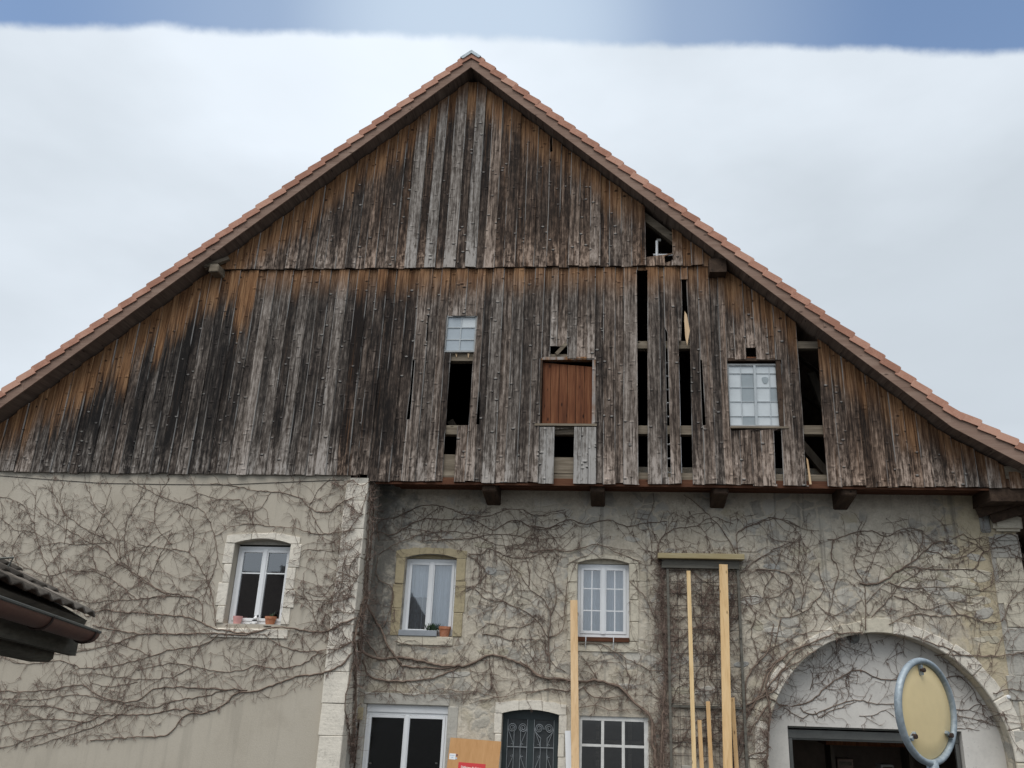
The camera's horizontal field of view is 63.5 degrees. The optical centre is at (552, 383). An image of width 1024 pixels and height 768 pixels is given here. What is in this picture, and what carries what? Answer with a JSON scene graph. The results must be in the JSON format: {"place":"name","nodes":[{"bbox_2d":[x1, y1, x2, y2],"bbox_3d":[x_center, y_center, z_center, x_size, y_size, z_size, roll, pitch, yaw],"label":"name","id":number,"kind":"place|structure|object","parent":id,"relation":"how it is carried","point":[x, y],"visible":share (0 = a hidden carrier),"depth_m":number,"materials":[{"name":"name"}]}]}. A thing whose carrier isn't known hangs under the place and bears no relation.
{"place":"outdoors","nodes":[
{"label":"outdoors","id":0,"kind":"place"},
{"bbox_2d":[0,557,101,661],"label":"neighbour shed","id":1,"kind":"structure","parent":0,"point":[39,622],"depth_m":4.33,"materials":[{"name":"brown tile"}]},
{"bbox_2d":[0,0,1023,442],"label":"sky","id":2,"kind":"structure","parent":0,"point":[868,155],"materials":[{"name":"white"}]},
{"bbox_2d":[835,757,853,767],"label":"storage box","id":3,"kind":"object","parent":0,"point":[844,762],"visible":0.86,"depth_m":16.13,"materials":[{"name":"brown wood"}]},
{"bbox_2d":[818,740,913,767],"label":"storage rack","id":4,"kind":"object","parent":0,"point":[907,760],"visible":0.54,"depth_m":16.14,"materials":[{"name":"black metal"}]},
{"bbox_2d":[875,763,893,767],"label":"storage box","id":5,"kind":"object","parent":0,"point":[882,765],"visible":1,"depth_m":16.09,"materials":[{"name":"grey"}]},
{"bbox_3d":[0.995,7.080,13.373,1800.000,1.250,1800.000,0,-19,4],"label":"ground","id":6,"kind":"structure","parent":0,"visible":0},
{"bbox_2d":[447,737,500,767],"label":"plywood sheet","id":7,"kind":"object","parent":6,"relation":"on","point":[468,753],"visible":1,"depth_m":14.41,"materials":[{"name":"brown wood"}]},
{"bbox_2d":[0,50,1023,767],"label":"farmhouse","id":8,"kind":"object","parent":6,"relation":"on","point":[460,286],"visible":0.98,"depth_m":15.69,"materials":[{"name":"brown wood"}]},
{"bbox_2d":[0,475,337,484],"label":"cable","id":9,"kind":"object","parent":8,"relation":"attached to","point":[175,484],"visible":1,"depth_m":15.84,"materials":[{"name":"metal"}]},
{"bbox_2d":[0,473,370,750],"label":"creeper","id":10,"kind":"object","parent":8,"relation":"attached to","point":[331,601],"visible":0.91,"depth_m":14.97,"materials":[{"name":"brown plant"}]},
{"bbox_2d":[233,616,242,623],"bbox_3d":[-5.727,4.301,15.016,0.170,0.165,0.170,0,-19,4],"label":"flower pot","id":11,"kind":"object","parent":8,"relation":"on","point":[237,619],"visible":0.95,"depth_m":14.96,"materials":[{"name":"ceramic"}]},
{"bbox_2d":[250,615,258,623],"bbox_3d":[-5.406,4.283,14.986,0.152,0.197,0.106,0,-19,4],"label":"figurine","id":12,"kind":"object","parent":8,"relation":"on","point":[254,621],"visible":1,"depth_m":14.97,"materials":[{"name":"white ceramic"}]},
{"bbox_2d":[210,533,301,638],"bbox_3d":[-5.387,3.696,15.215,1.476,1.880,0.280,0,-19,4],"label":"window","id":13,"kind":"structure","parent":8,"relation":"in","point":[222,591],"depth_m":15.21,"materials":[{"name":"white plastic"}]},
{"bbox_2d":[264,614,276,626],"bbox_3d":[-5.115,4.255,14.987,0.260,0.286,0.256,0,-19,4],"label":"flower pot","id":14,"kind":"object","parent":8,"relation":"on","point":[270,619],"visible":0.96,"depth_m":14.91,"materials":[{"name":"ceramic"}]},
{"bbox_2d":[355,692,458,767],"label":"window","id":15,"kind":"structure","parent":8,"relation":"in","point":[396,738],"depth_m":14.86,"materials":[{"name":"white plastic"}]},
{"bbox_2d":[398,622,440,636],"bbox_3d":[-2.465,4.564,15.402,0.788,0.259,0.160,0,-19,4],"label":"planter box","id":16,"kind":"object","parent":8,"relation":"on","point":[432,628],"visible":1,"depth_m":15.31,"materials":[{"name":"white plastic"}]},
{"bbox_2d":[390,547,466,645],"bbox_3d":[-2.332,4.013,15.651,1.394,1.791,0.240,0,-19,4],"label":"window","id":17,"kind":"structure","parent":8,"relation":"in","point":[457,605],"depth_m":15.64,"materials":[{"name":"white plastic"}]},
{"bbox_2d":[439,626,450,636],"bbox_3d":[-2.012,4.606,15.375,0.230,0.185,0.230,0,-19,4],"label":"flower pot","id":18,"kind":"object","parent":8,"relation":"on","point":[444,631],"visible":1,"depth_m":15.30,"materials":[{"name":"ceramic"}]},
{"bbox_2d":[444,315,476,352],"bbox_3d":[-1.828,-0.997,16.467,0.637,0.796,0.060,0,-19,4],"label":"gable window","id":19,"kind":"structure","parent":8,"relation":"in","point":[460,336],"depth_m":16.46,"materials":[{"name":"white glass"}]},
{"bbox_2d":[344,475,591,767],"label":"creeper","id":20,"kind":"object","parent":8,"relation":"attached to","point":[354,738],"visible":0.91,"depth_m":15.26,"materials":[{"name":"brown plant"}]},
{"bbox_2d":[494,700,566,767],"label":"entrance door","id":21,"kind":"structure","parent":8,"relation":"in","point":[530,739],"depth_m":14.74,"materials":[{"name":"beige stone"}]},
{"bbox_2d":[567,555,638,652],"bbox_3d":[0.936,4.063,15.345,1.336,1.738,0.282,0,-19,4],"label":"window","id":22,"kind":"structure","parent":8,"relation":"in","point":[608,638],"depth_m":15.34,"materials":[{"name":"white plastic"}]},
{"bbox_2d":[579,715,648,767],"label":"window","id":23,"kind":"structure","parent":8,"relation":"in","point":[598,718],"depth_m":14.63,"materials":[{"name":"white paint"}]},
{"bbox_2d":[653,239,672,255],"bbox_3d":[2.249,-2.729,16.849,0.401,0.517,0.083,-2,-20,10],"label":"pipe bracket","id":24,"kind":"object","parent":8,"relation":"attached to","point":[656,247],"visible":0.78,"depth_m":16.85,"materials":[{"name":"white plastic"}]},
{"bbox_2d":[666,362,681,472],"bbox_3d":[2.275,0.502,16.184,0.441,2.889,0.060,0,-19,4],"label":"ladder","id":25,"kind":"object","parent":8,"relation":"on","point":[680,422],"visible":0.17,"depth_m":16.07,"materials":[{"name":"wood"}]},
{"bbox_2d":[727,364,782,426],"bbox_3d":[3.839,0.216,15.648,1.062,1.260,0.060,0,-19,4],"label":"gable window","id":26,"kind":"structure","parent":8,"relation":"in","point":[752,402],"depth_m":15.65,"materials":[{"name":"white glass"}]},
{"bbox_2d":[500,493,1023,767],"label":"creeper","id":27,"kind":"object","parent":8,"relation":"attached to","point":[663,718],"visible":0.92,"depth_m":14.91,"materials":[{"name":"brown plant"}]},
{"bbox_2d":[787,726,960,767],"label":"door frame","id":28,"kind":"structure","parent":8,"relation":"in","point":[794,732],"depth_m":14.72,"materials":[{"name":"grey metal"}]},
{"bbox_2d":[565,731,570,767],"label":"white board","id":29,"kind":"object","parent":6,"relation":"on","point":[568,747],"visible":1,"depth_m":14.37,"materials":[{"name":"plastic"}]},
{"bbox_2d":[570,600,578,767],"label":"lumber plank","id":30,"kind":"object","parent":6,"relation":"on","point":[574,686],"visible":1,"depth_m":14.54,"materials":[{"name":"brown wood"}]},
{"bbox_2d":[686,571,696,767],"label":"lumber plank","id":31,"kind":"object","parent":6,"relation":"on","point":[691,678],"visible":1,"depth_m":14.46,"materials":[{"name":"brown wood"}]},
{"bbox_2d":[697,720,703,767],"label":"lumber plank","id":32,"kind":"object","parent":6,"relation":"on","point":[700,746],"visible":1,"depth_m":14.10,"materials":[{"name":"brown wood"}]},
{"bbox_2d":[657,553,747,767],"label":"trellis frame","id":33,"kind":"object","parent":6,"relation":"on","point":[694,560],"visible":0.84,"depth_m":15.07,"materials":[{"name":"wood"}]},
{"bbox_2d":[706,701,712,767],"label":"lumber plank","id":34,"kind":"object","parent":6,"relation":"on","point":[709,736],"visible":1,"depth_m":14.18,"materials":[{"name":"brown wood"}]},
{"bbox_2d":[719,564,732,767],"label":"lumber plank","id":35,"kind":"object","parent":6,"relation":"on","point":[725,674],"visible":1,"depth_m":14.43,"materials":[{"name":"brown wood"}]},
{"bbox_2d":[731,698,738,767],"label":"lumber plank","id":36,"kind":"object","parent":6,"relation":"on","point":[734,735],"visible":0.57,"depth_m":14.21,"materials":[{"name":"brown wood"}]},
{"bbox_2d":[894,658,956,767],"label":"traffic mirror","id":37,"kind":"object","parent":6,"relation":"on","point":[925,711],"visible":1,"depth_m":4.33,"materials":[{"name":"metal"}]},
{"bbox_2d":[1020,548,1023,568],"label":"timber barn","id":38,"kind":"structure","parent":6,"relation":"on","point":[1022,550],"depth_m":17.20,"materials":[{"name":"brown wood"}]}
]}

